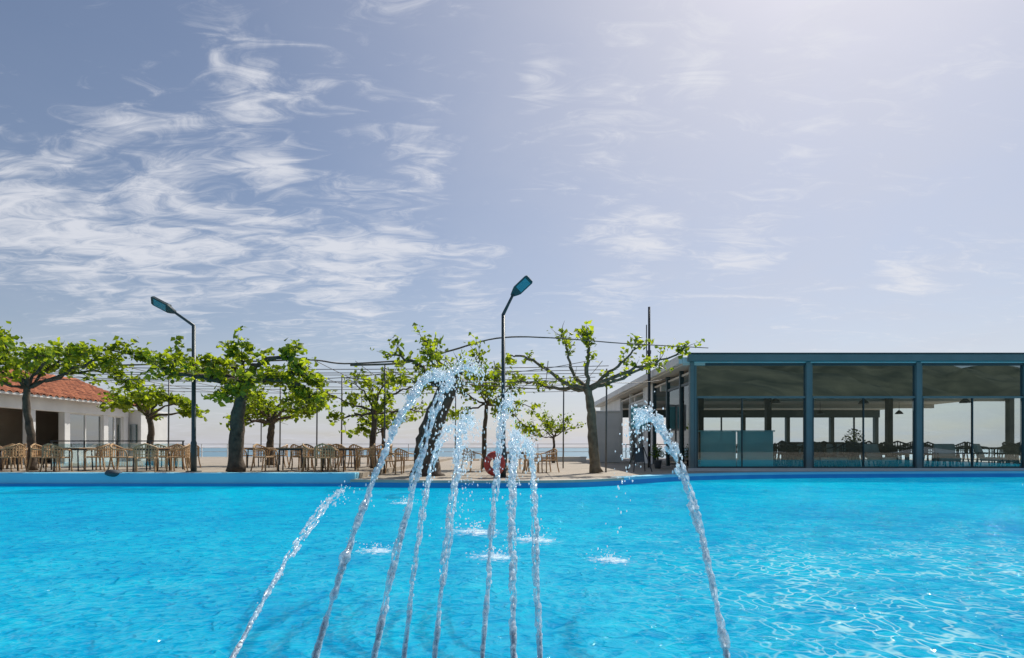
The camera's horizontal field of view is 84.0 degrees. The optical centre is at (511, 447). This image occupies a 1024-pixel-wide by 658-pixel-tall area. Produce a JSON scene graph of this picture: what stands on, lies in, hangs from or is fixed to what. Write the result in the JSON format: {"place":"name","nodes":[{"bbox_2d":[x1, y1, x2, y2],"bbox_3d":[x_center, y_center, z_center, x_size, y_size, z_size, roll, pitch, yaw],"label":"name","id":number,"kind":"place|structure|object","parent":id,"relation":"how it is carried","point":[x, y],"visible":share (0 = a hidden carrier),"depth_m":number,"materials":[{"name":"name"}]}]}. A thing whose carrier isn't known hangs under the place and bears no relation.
{"place":"outdoors","nodes":[
{"label":"outdoors","id":0,"kind":"place"},
{"bbox_2d":[0,369,167,464],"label":"white house","id":1,"kind":"structure","parent":0,"point":[65,410],"depth_m":28.04,"materials":[{"name":"paint"}]},
{"bbox_2d":[70,414,99,446],"bbox_3d":[-21.050,-0.800,28.025,0.020,1.580,2.070,0,0,0],"label":"window","id":2,"kind":"structure","parent":1,"relation":"in","point":[76,421],"depth_m":27.96,"materials":[{"name":"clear glass"}]},
{"bbox_2d":[70,413,101,447],"bbox_3d":[-21.040,-0.799,28.025,0.080,1.694,2.200,0,0,0],"label":"window frame","id":3,"kind":"structure","parent":1,"relation":"in","point":[70,413],"depth_m":28.01,"materials":[{"name":"white paint"}]},
{"bbox_2d":[108,417,119,446],"bbox_3d":[-21.050,-0.800,30.050,0.020,1.580,1.020,0,0,0],"label":"window","id":4,"kind":"structure","parent":1,"relation":"in","point":[110,419],"depth_m":29.99,"materials":[{"name":"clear glass"}]},
{"bbox_2d":[108,416,121,447],"bbox_3d":[-21.040,-0.799,30.050,0.080,1.694,1.150,0,0,0],"label":"window frame","id":5,"kind":"structure","parent":1,"relation":"in","point":[114,417],"depth_m":30.17,"materials":[{"name":"white paint"}]},
{"bbox_2d":[0,484,350,485],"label":"pool wall","id":6,"kind":"structure","parent":0,"point":[175,484],"depth_m":15.90,"materials":[{"name":"tile"}]},
{"bbox_2d":[0,472,358,483],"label":"pool edge","id":7,"kind":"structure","parent":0,"point":[176,478],"depth_m":15.95,"materials":[{"name":"blue paint"}]},
{"bbox_2d":[105,469,121,476],"bbox_3d":[-11.200,0.721,16.013,0.441,0.204,0.359,0,0,0],"label":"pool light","id":8,"kind":"object","parent":7,"relation":"on","point":[113,473],"visible":0.99,"depth_m":15.89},
{"bbox_2d":[0,457,454,477],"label":"terrace ground","id":9,"kind":"structure","parent":0,"point":[213,464],"depth_m":22.43,"materials":[{"name":"stone"}]},
{"bbox_2d":[0,448,18,470],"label":"dining table","id":10,"kind":"object","parent":9,"relation":"on","point":[1,460],"visible":0.69,"depth_m":18.40,"materials":[{"name":"brown wood"}]},
{"bbox_2d":[0,443,26,471],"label":"cane armchair","id":11,"kind":"object","parent":9,"relation":"on","point":[12,454],"visible":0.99,"depth_m":17.65,"materials":[{"name":"wicker"}]},
{"bbox_2d":[2,444,26,468],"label":"cane armchair","id":12,"kind":"object","parent":9,"relation":"on","point":[7,459],"visible":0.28,"depth_m":19.54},
{"bbox_2d":[2,443,27,469],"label":"cane armchair","id":13,"kind":"object","parent":9,"relation":"on","point":[25,444],"visible":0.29,"depth_m":18.64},
{"bbox_2d":[27,443,60,470],"bbox_3d":[-14.902,0.310,18.101,0.632,0.891,0.660,0,0,-1],"label":"cane armchair","id":14,"kind":"object","parent":9,"relation":"on","point":[33,448],"visible":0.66,"depth_m":18.03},
{"bbox_2d":[39,443,72,471],"bbox_3d":[-14.157,0.310,17.651,0.660,0.891,0.632,0,0,-1],"label":"cane armchair","id":15,"kind":"object","parent":9,"relation":"on","point":[44,451],"visible":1,"depth_m":17.41,"materials":[{"name":"wicker"}]},
{"bbox_2d":[53,448,95,470],"bbox_3d":[-14.100,0.378,18.300,0.840,0.746,0.840,0,0,-6],"label":"dining table","id":16,"kind":"object","parent":9,"relation":"on","point":[77,449],"visible":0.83,"depth_m":17.98,"materials":[{"name":"metal"}]},
{"bbox_2d":[0,321,156,470],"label":"shade tree","id":17,"kind":"object","parent":9,"relation":"on","point":[42,358],"visible":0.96,"depth_m":18.36,"materials":[{"name":"green plant"}]},
{"bbox_2d":[84,444,108,469],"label":"cane armchair","id":18,"kind":"object","parent":9,"relation":"on","point":[95,451],"visible":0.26,"depth_m":19.21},
{"bbox_2d":[84,443,114,470],"bbox_3d":[-13.370,0.310,18.467,0.632,0.891,0.660,0,0,-4],"label":"cane armchair","id":19,"kind":"object","parent":9,"relation":"on","point":[100,449],"visible":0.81,"depth_m":18.25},
{"bbox_2d":[50,440,184,468],"bbox_3d":[-13.455,0.255,19.400,4.550,0.990,0.060,0,0,0],"label":"glass railing","id":20,"kind":"object","parent":9,"relation":"on","point":[117,441],"visible":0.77,"depth_m":19.37,"materials":[{"name":"glass"}]},
{"bbox_2d":[107,443,137,471],"bbox_3d":[-12.299,0.310,17.946,0.632,0.891,0.660,0,0,-7],"label":"cane armchair","id":21,"kind":"object","parent":9,"relation":"on","point":[119,448],"visible":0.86,"depth_m":17.70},
{"bbox_2d":[133,443,157,471],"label":"cane armchair","id":22,"kind":"object","parent":9,"relation":"on","point":[136,458],"visible":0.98,"depth_m":17.03,"materials":[{"name":"wicker"}]},
{"bbox_2d":[130,448,171,471],"bbox_3d":[-11.400,0.378,18.000,0.840,0.746,0.840,0,0,-3],"label":"dining table","id":23,"kind":"object","parent":9,"relation":"on","point":[157,457],"visible":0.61,"depth_m":17.94,"materials":[{"name":"metal"}]},
{"bbox_2d":[96,383,209,464],"bbox_3d":[-15.137,-0.995,24.055,3.885,3.534,3.203,0,0,-39],"label":"shade tree","id":24,"kind":"object","parent":9,"relation":"on","point":[141,396],"visible":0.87,"depth_m":23.77,"materials":[{"name":"green plant"}]},
{"bbox_2d":[151,444,171,467],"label":"cane armchair","id":25,"kind":"object","parent":9,"relation":"on","point":[160,453],"visible":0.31,"depth_m":20.30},
{"bbox_2d":[158,443,185,470],"bbox_3d":[-11.162,0.310,18.670,0.660,0.891,0.632,0,0,3],"label":"cane armchair","id":26,"kind":"object","parent":9,"relation":"on","point":[175,453],"visible":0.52,"depth_m":18.86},
{"bbox_2d":[151,296,201,471],"bbox_3d":[-10.325,-1.921,17.440,1.431,5.342,0.354,0,0,-6],"label":"street lamp","id":27,"kind":"object","parent":9,"relation":"on","point":[162,305],"visible":0.99,"depth_m":17.44,"materials":[{"name":"teal metal"}]},
{"bbox_2d":[166,443,190,470],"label":"cane armchair","id":28,"kind":"object","parent":9,"relation":"on","point":[186,448],"visible":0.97,"depth_m":18.09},
{"bbox_2d":[176,445,200,467],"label":"cane armchair","id":29,"kind":"object","parent":9,"relation":"on","point":[198,451],"visible":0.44,"depth_m":21.08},
{"bbox_2d":[141,326,332,471],"bbox_3d":[-8.151,-1.411,17.396,5.151,4.381,3.695,0,0,0],"label":"shade tree","id":30,"kind":"object","parent":9,"relation":"on","point":[206,369],"visible":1,"depth_m":17.03,"materials":[{"name":"green plant"}]},
{"bbox_2d":[250,443,277,470],"bbox_3d":[-8.037,0.310,18.437,0.632,0.891,0.660,0,0,17],"label":"cane armchair","id":31,"kind":"object","parent":9,"relation":"on","point":[257,449],"visible":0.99,"depth_m":18.51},
{"bbox_2d":[219,383,336,464],"bbox_3d":[-9.878,-1.032,24.220,4.548,3.599,2.956,0,0,-25],"label":"shade tree","id":32,"kind":"object","parent":9,"relation":"on","point":[260,405],"visible":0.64,"depth_m":23.89,"materials":[{"name":"green plant"}]},
{"bbox_2d":[268,444,288,467],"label":"cane armchair","id":33,"kind":"object","parent":9,"relation":"on","point":[286,452],"visible":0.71,"depth_m":21.33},
{"bbox_2d":[276,448,306,470],"bbox_3d":[-7.100,0.378,18.400,0.840,0.746,0.840,0,0,-12],"label":"dining table","id":34,"kind":"object","parent":9,"relation":"on","point":[283,449],"visible":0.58,"depth_m":18.08,"materials":[{"name":"metal"}]},
{"bbox_2d":[288,444,312,467],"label":"cane armchair","id":35,"kind":"object","parent":9,"relation":"on","point":[292,446],"visible":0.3,"depth_m":20.37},
{"bbox_2d":[291,444,313,469],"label":"cane armchair","id":36,"kind":"object","parent":9,"relation":"on","point":[309,455],"visible":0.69,"depth_m":19.33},
{"bbox_2d":[301,443,322,471],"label":"cane armchair","id":37,"kind":"object","parent":9,"relation":"on","point":[304,455],"visible":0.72,"depth_m":17.64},
{"bbox_2d":[307,443,332,470],"bbox_3d":[-6.151,0.310,18.258,0.632,0.891,0.660,0,0,5],"label":"cane armchair","id":38,"kind":"object","parent":9,"relation":"on","point":[318,456],"visible":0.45,"depth_m":18.01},
{"bbox_2d":[314,443,339,471],"bbox_3d":[-5.638,0.310,17.255,0.660,0.891,0.632,0,0,4],"label":"cane armchair","id":39,"kind":"object","parent":9,"relation":"on","point":[316,450],"visible":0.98,"depth_m":17.02,"materials":[{"name":"wicker"}]},
{"bbox_2d":[326,444,346,470],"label":"cane armchair","id":40,"kind":"object","parent":9,"relation":"on","point":[341,456],"visible":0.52,"depth_m":19.01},
{"bbox_2d":[322,448,357,471],"bbox_3d":[-5.500,0.378,18.100,0.840,0.746,0.840,0,0,13],"label":"dining table","id":41,"kind":"object","parent":9,"relation":"on","point":[343,449],"visible":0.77,"depth_m":17.84,"materials":[{"name":"metal"}]},
{"bbox_2d":[347,444,369,467],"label":"cane armchair","id":42,"kind":"object","parent":9,"relation":"on","point":[350,451],"visible":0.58,"depth_m":21.06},
{"bbox_2d":[355,443,375,469],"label":"cane armchair","id":43,"kind":"object","parent":9,"relation":"on","point":[371,449],"visible":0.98,"depth_m":18.86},
{"bbox_2d":[310,362,436,467],"bbox_3d":[-4.688,-1.166,20.707,4.632,3.934,2.675,0,0,23],"label":"shade tree","id":44,"kind":"object","parent":9,"relation":"on","point":[376,408],"visible":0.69,"depth_m":20.46,"materials":[{"name":"green plant"}]},
{"bbox_2d":[348,398,420,447],"bbox_3d":[-6.531,-0.892,29.078,3.260,3.329,2.396,0,0,39],"label":"shade tree","id":45,"kind":"object","parent":9,"relation":"on","point":[365,430],"visible":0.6,"depth_m":28.93,"materials":[{"name":"green plant"}]},
{"bbox_2d":[0,477,1023,657],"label":"pool water","id":46,"kind":"structure","parent":0,"point":[929,567],"depth_m":5.00,"materials":[{"name":"liquid"}]},
{"bbox_2d":[230,480,373,657],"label":"water jet","id":47,"kind":"object","parent":46,"relation":"on","point":[255,615],"visible":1,"depth_m":3.80},
{"bbox_2d":[312,358,493,657],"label":"water jet","id":48,"kind":"object","parent":46,"relation":"on","point":[437,376],"visible":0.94,"depth_m":3.58},
{"bbox_2d":[402,416,478,657],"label":"water jet","id":49,"kind":"object","parent":46,"relation":"on","point":[419,539],"visible":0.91,"depth_m":3.73},
{"bbox_2d":[371,351,512,657],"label":"water jet","id":50,"kind":"object","parent":46,"relation":"on","point":[389,581],"visible":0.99,"depth_m":3.54},
{"bbox_2d":[432,405,493,657],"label":"water jet","id":51,"kind":"object","parent":46,"relation":"on","point":[447,520],"visible":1,"depth_m":3.55},
{"bbox_2d":[429,518,514,537],"bbox_3d":[-0.460,0.979,7.190,1.428,0.214,1.428,0,0,0],"label":"water splash","id":52,"kind":"object","parent":46,"relation":"on","point":[475,532],"visible":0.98,"depth_m":7.18,"materials":[{"name":"liquid"}]},
{"bbox_2d":[466,545,519,563],"bbox_3d":[-0.180,1.034,5.600,0.924,0.105,0.924,0,0,0],"label":"water splash","id":53,"kind":"object","parent":46,"relation":"on","point":[494,556],"visible":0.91,"depth_m":5.59,"materials":[{"name":"liquid"}]},
{"bbox_2d":[480,383,528,657],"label":"water jet","id":54,"kind":"object","parent":46,"relation":"on","point":[504,417],"visible":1,"depth_m":3.56},
{"bbox_2d":[500,419,529,657],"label":"water jet","id":55,"kind":"object","parent":46,"relation":"on","point":[515,434],"visible":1,"depth_m":3.48},
{"bbox_2d":[509,427,542,657],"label":"water jet","id":56,"kind":"object","parent":46,"relation":"on","point":[536,541],"visible":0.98,"depth_m":3.40},
{"bbox_2d":[504,528,560,541],"bbox_3d":[0.250,0.995,6.600,1.176,0.181,1.176,0,0,0],"label":"water splash","id":57,"kind":"object","parent":46,"relation":"on","point":[536,538],"visible":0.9,"depth_m":6.60,"materials":[{"name":"liquid"}]},
{"bbox_2d":[586,548,655,568],"bbox_3d":[0.944,1.025,5.440,0.833,0.123,0.833,0,0,-22],"label":"water splash","id":58,"kind":"object","parent":46,"relation":"on","point":[614,560],"visible":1,"depth_m":5.43,"materials":[{"name":"liquid"}]},
{"bbox_2d":[607,391,729,657],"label":"water jet","id":59,"kind":"object","parent":46,"relation":"on","point":[724,637],"visible":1,"depth_m":3.43},
{"bbox_2d":[0,0,1023,447],"label":"sky","id":60,"kind":"structure","parent":0,"point":[336,177],"materials":[{"name":"blue"}]},
{"bbox_2d":[532,457,586,461],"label":"wall","id":61,"kind":"structure","parent":0,"point":[574,459],"depth_m":36.00,"materials":[{"name":"white paint"}]},
{"bbox_2d":[173,448,1019,458],"bbox_3d":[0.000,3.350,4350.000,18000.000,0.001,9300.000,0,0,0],"label":"sea","id":62,"kind":"structure","parent":0,"point":[441,454],"depth_m":316.43,"materials":[{"name":"liquid"}]},
{"bbox_2d":[596,411,621,462],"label":"white wing wall","id":63,"kind":"structure","parent":0,"point":[613,431],"depth_m":34.00,"materials":[{"name":"paint"}]},
{"bbox_2d":[359,459,979,479],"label":"plaza ground","id":64,"kind":"structure","parent":0,"point":[574,470],"depth_m":21.31,"materials":[{"name":"concrete"}]},
{"bbox_2d":[33,336,707,473],"bbox_3d":[-5.550,-1.377,23.259,24.904,4.555,11.542,0,0,0],"label":"wire pergola","id":65,"kind":"object","parent":64,"relation":"on","point":[384,363],"visible":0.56,"depth_m":20.58,"materials":[{"name":"metal"}]},
{"bbox_2d":[175,444,587,456],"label":"seaside railing","id":66,"kind":"object","parent":64,"relation":"on","point":[201,451],"visible":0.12,"depth_m":43.98,"materials":[{"name":"white paint"}]},
{"bbox_2d":[380,448,401,473],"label":"cane armchair","id":67,"kind":"object","parent":64,"relation":"on","point":[390,460],"visible":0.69,"depth_m":19.30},
{"bbox_2d":[393,448,413,472],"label":"cane armchair","id":68,"kind":"object","parent":64,"relation":"on","point":[402,454],"visible":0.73,"depth_m":20.31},
{"bbox_2d":[368,322,497,476],"bbox_3d":[-2.655,-1.446,18.022,4.450,4.858,3.146,0,0,0],"label":"shade tree","id":69,"kind":"object","parent":64,"relation":"on","point":[430,352],"visible":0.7,"depth_m":17.86,"materials":[{"name":"green plant"}]},
{"bbox_2d":[460,448,482,471],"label":"cane armchair","id":70,"kind":"object","parent":64,"relation":"on","point":[471,454],"visible":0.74,"depth_m":21.02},
{"bbox_2d":[484,451,504,477],"bbox_3d":[-0.520,0.500,16.814,0.630,0.800,0.232,0,0,0],"label":"lifebuoy","id":71,"kind":"object","parent":64,"relation":"on","point":[489,469],"visible":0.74,"depth_m":16.73,"materials":[{"name":"red plastic"}]},
{"bbox_2d":[446,361,545,468],"bbox_3d":[-0.536,-1.383,23.987,4.087,4.583,3.379,0,0,-33],"label":"shade tree","id":72,"kind":"object","parent":64,"relation":"on","point":[488,391],"visible":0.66,"depth_m":23.90,"materials":[{"name":"green plant"}]},
{"bbox_2d":[498,275,532,477],"bbox_3d":[0.083,-2.075,16.907,1.103,5.950,0.393,0,0,15],"label":"street lamp","id":73,"kind":"object","parent":64,"relation":"on","point":[523,284],"visible":0.91,"depth_m":16.94,"materials":[{"name":"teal metal"}]},
{"bbox_2d":[522,448,542,472],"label":"cane armchair","id":74,"kind":"object","parent":64,"relation":"on","point":[525,457],"visible":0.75,"depth_m":20.34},
{"bbox_2d":[537,448,559,472],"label":"cane armchair","id":75,"kind":"object","parent":64,"relation":"on","point":[551,453],"visible":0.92,"depth_m":20.69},
{"bbox_2d":[527,410,585,462],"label":"shade tree","id":76,"kind":"object","parent":64,"relation":"on","point":[550,426],"visible":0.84,"depth_m":32.93,"materials":[{"name":"green plant"}]},
{"bbox_2d":[500,320,704,472],"bbox_3d":[3.196,-1.785,19.958,7.069,5.454,2.093,0,0,6],"label":"shade tree","id":77,"kind":"object","parent":64,"relation":"on","point":[586,388],"visible":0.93,"depth_m":19.91,"materials":[{"name":"green plant"}]},
{"bbox_2d":[629,405,647,465],"bbox_3d":[6.000,-0.565,27.035,0.900,2.930,0.170,0,0,0],"label":"notice cabinet","id":78,"kind":"object","parent":64,"relation":"on","point":[631,416],"visible":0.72,"depth_m":26.99,"materials":[{"name":"metal"}]},
{"bbox_2d":[627,445,651,471],"bbox_3d":[4.750,0.400,21.200,0.803,1.014,0.537,0,0,-17],"label":"menu easel","id":79,"kind":"object","parent":64,"relation":"on","point":[639,456],"visible":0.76,"depth_m":21.23,"materials":[{"name":"wood"}]},
{"bbox_2d":[646,307,650,467],"bbox_3d":[6.125,-2.700,25.500,0.230,7.200,0.171,0,0,0],"label":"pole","id":80,"kind":"object","parent":64,"relation":"on","point":[648,351],"visible":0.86,"depth_m":25.45,"materials":[{"name":"metal"}]},
{"bbox_2d":[648,443,666,468],"bbox_3d":[6.217,0.350,24.195,0.761,1.099,0.695,0,0,-32],"label":"potted plant","id":81,"kind":"object","parent":64,"relation":"on","point":[657,463],"visible":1,"depth_m":24.11,"materials":[{"name":"green plant"}]},
{"bbox_2d":[594,353,1023,470],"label":"glass pavilion","id":82,"kind":"structure","parent":64,"relation":"on","point":[694,392],"depth_m":21.58,"materials":[{"name":"glass"}]},
{"bbox_2d":[631,401,642,460],"bbox_3d":[6.906,-0.850,31.300,0.012,3.200,3.250,0,0,0],"label":"side window","id":83,"kind":"structure","parent":82,"relation":"in","point":[633,434],"depth_m":31.84,"materials":[{"name":"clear glass"}]},
{"bbox_2d":[669,388,678,464],"bbox_3d":[6.906,-0.850,24.200,0.012,3.200,1.850,0,0,0],"label":"side window","id":84,"kind":"structure","parent":82,"relation":"in","point":[674,394],"depth_m":24.35,"materials":[{"name":"clear glass"}]},
{"bbox_2d":[682,385,688,466],"bbox_3d":[6.906,-0.850,22.450,0.012,3.200,1.350,0,0,0],"label":"side window","id":85,"kind":"structure","parent":82,"relation":"in","point":[685,390],"depth_m":22.66,"materials":[{"name":"clear glass"}]},
{"bbox_2d":[698,430,774,465],"bbox_3d":[8.700,0.050,22.325,2.900,1.420,0.750,0,0,0],"label":"serving counter","id":86,"kind":"object","parent":82,"relation":"on","point":[718,447],"visible":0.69,"depth_m":22.00,"materials":[{"name":"teal glass"}]},
{"bbox_2d":[697,365,804,395],"bbox_3d":[9.053,-2.526,21.587,4.105,1.168,0.015,0,0,0],"label":"upper window","id":87,"kind":"structure","parent":82,"relation":"in","point":[712,380],"depth_m":21.58,"materials":[{"name":"grey glass"}]},
{"bbox_2d":[697,398,804,467],"bbox_3d":[9.053,-0.544,21.585,4.105,2.644,0.090,0,0,0],"label":"window frame","id":88,"kind":"structure","parent":82,"relation":"in","point":[741,466],"depth_m":21.54,"materials":[{"name":"teal metal"}]},
{"bbox_2d":[776,440,802,465],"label":"armchair","id":89,"kind":"object","parent":82,"relation":"on","point":[784,453],"visible":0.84,"depth_m":22.63,"materials":[{"name":"wood"}]},
{"bbox_2d":[798,441,822,465],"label":"armchair","id":90,"kind":"object","parent":82,"relation":"on","point":[816,451],"visible":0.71,"depth_m":21.99,"materials":[{"name":"wicker"}]},
{"bbox_2d":[797,444,830,465],"bbox_3d":[11.951,0.332,22.572,0.850,0.964,0.978,0,0,-34],"label":"lounge chair","id":91,"kind":"object","parent":82,"relation":"on","point":[822,458],"visible":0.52,"depth_m":22.35,"materials":[{"name":"metal"}]},
{"bbox_2d":[815,442,838,465],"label":"armchair","id":92,"kind":"object","parent":82,"relation":"on","point":[834,447],"visible":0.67,"depth_m":22.61,"materials":[{"name":"fabric"}]},
{"bbox_2d":[824,444,849,465],"bbox_3d":[12.942,0.332,22.677,0.850,0.964,0.978,0,0,29],"label":"lounge chair","id":93,"kind":"object","parent":82,"relation":"on","point":[840,457],"visible":0.57,"depth_m":22.75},
{"bbox_2d":[836,441,860,465],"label":"armchair","id":94,"kind":"object","parent":82,"relation":"on","point":[857,451],"visible":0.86,"depth_m":22.33,"materials":[{"name":"wicker"}]},
{"bbox_2d":[841,428,865,462],"bbox_3d":[18.293,-0.118,30.486,1.122,1.857,1.256,0,0,43],"label":"potted plant","id":95,"kind":"object","parent":82,"relation":"on","point":[853,456],"visible":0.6,"depth_m":30.40,"materials":[{"name":"green plant"}]},
{"bbox_2d":[813,365,913,395],"bbox_3d":[13.328,-2.526,21.587,3.875,1.168,0.015,0,0,0],"label":"upper window","id":96,"kind":"structure","parent":82,"relation":"in","point":[828,380],"depth_m":21.58,"materials":[{"name":"grey glass"}]},
{"bbox_2d":[813,398,914,467],"bbox_3d":[13.328,-0.544,21.585,3.875,2.644,0.090,0,0,0],"label":"window frame","id":97,"kind":"structure","parent":82,"relation":"in","point":[913,399],"depth_m":21.54,"materials":[{"name":"teal metal"}]},
{"bbox_2d":[864,444,897,465],"bbox_3d":[14.574,0.332,22.583,0.850,0.964,0.978,0,0,-17],"label":"lounge chair","id":98,"kind":"object","parent":82,"relation":"on","point":[872,452],"visible":0.81,"depth_m":22.73,"materials":[{"name":"metal"}]},
{"bbox_2d":[879,442,906,465],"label":"armchair","id":99,"kind":"object","parent":82,"relation":"on","point":[888,447],"visible":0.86,"depth_m":22.90,"materials":[{"name":"wicker"}]},
{"bbox_2d":[889,441,911,465],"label":"armchair","id":100,"kind":"object","parent":82,"relation":"on","point":[902,445],"visible":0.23,"depth_m":24.26,"materials":[{"name":"wicker"}]},
{"bbox_2d":[893,447,930,465],"bbox_3d":[16.300,0.401,23.200,0.924,0.820,0.924,0,0,0],"label":"dining table","id":101,"kind":"object","parent":82,"relation":"on","point":[910,448],"visible":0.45,"depth_m":22.80,"materials":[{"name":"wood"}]},
{"bbox_2d":[931,444,963,465],"bbox_3d":[17.334,0.332,22.680,0.850,0.964,0.978,0,0,23],"label":"lounge chair","id":102,"kind":"object","parent":82,"relation":"on","point":[943,452],"visible":0.89,"depth_m":22.86,"materials":[{"name":"fabric"}]},
{"bbox_2d":[943,441,969,464],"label":"armchair","id":103,"kind":"object","parent":82,"relation":"on","point":[965,445],"visible":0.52,"depth_m":25.98,"materials":[{"name":"fabric"}]},
{"bbox_2d":[950,447,970,465],"bbox_3d":[18.200,0.401,23.400,0.924,0.820,0.924,0,0,5],"label":"dining table","id":104,"kind":"object","parent":82,"relation":"on","point":[962,448],"visible":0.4,"depth_m":23.00,"materials":[{"name":"metal"}]},
{"bbox_2d":[922,365,1021,395],"bbox_3d":[17.457,-2.526,21.587,3.815,1.168,0.015,0,0,0],"label":"upper window","id":105,"kind":"structure","parent":82,"relation":"in","point":[937,380],"depth_m":21.58,"materials":[{"name":"grey glass"}]},
{"bbox_2d":[922,398,1022,467],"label":"window frame","id":106,"kind":"structure","parent":82,"relation":"in","point":[1021,399],"depth_m":21.55,"materials":[{"name":"teal metal"}]},
{"bbox_2d":[961,441,989,464],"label":"armchair","id":107,"kind":"object","parent":82,"relation":"on","point":[974,453],"visible":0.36,"depth_m":25.74,"materials":[{"name":"fabric"}]},
{"bbox_2d":[973,444,1007,465],"bbox_3d":[18.944,0.332,22.567,0.850,0.964,0.978,0,0,-40],"label":"lounge chair","id":108,"kind":"object","parent":82,"relation":"on","point":[978,450],"visible":0.88,"depth_m":22.48,"materials":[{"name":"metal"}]},
{"bbox_2d":[997,442,1018,465],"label":"armchair","id":109,"kind":"object","parent":82,"relation":"on","point":[1009,453],"visible":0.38,"depth_m":24.94,"materials":[{"name":"fabric"}]},
{"bbox_2d":[996,447,1019,465],"bbox_3d":[20.600,0.401,23.200,0.924,0.820,0.924,0,0,0],"label":"dining table","id":110,"kind":"object","parent":82,"relation":"on","point":[1006,448],"visible":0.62,"depth_m":23.34,"materials":[{"name":"metal"}]},
{"bbox_2d":[351,473,1023,487],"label":"pool wall","id":111,"kind":"structure","parent":0,"point":[521,485],"depth_m":18.07,"materials":[{"name":"tile"}]},
{"bbox_2d":[350,477,623,482],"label":"pool edge","id":112,"kind":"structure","parent":111,"relation":"on","point":[491,481],"depth_m":15.41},
{"bbox_2d":[617,471,1023,479],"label":"pool edge","id":113,"kind":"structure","parent":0,"point":[634,477],"depth_m":20.11,"materials":[{"name":"paint"}]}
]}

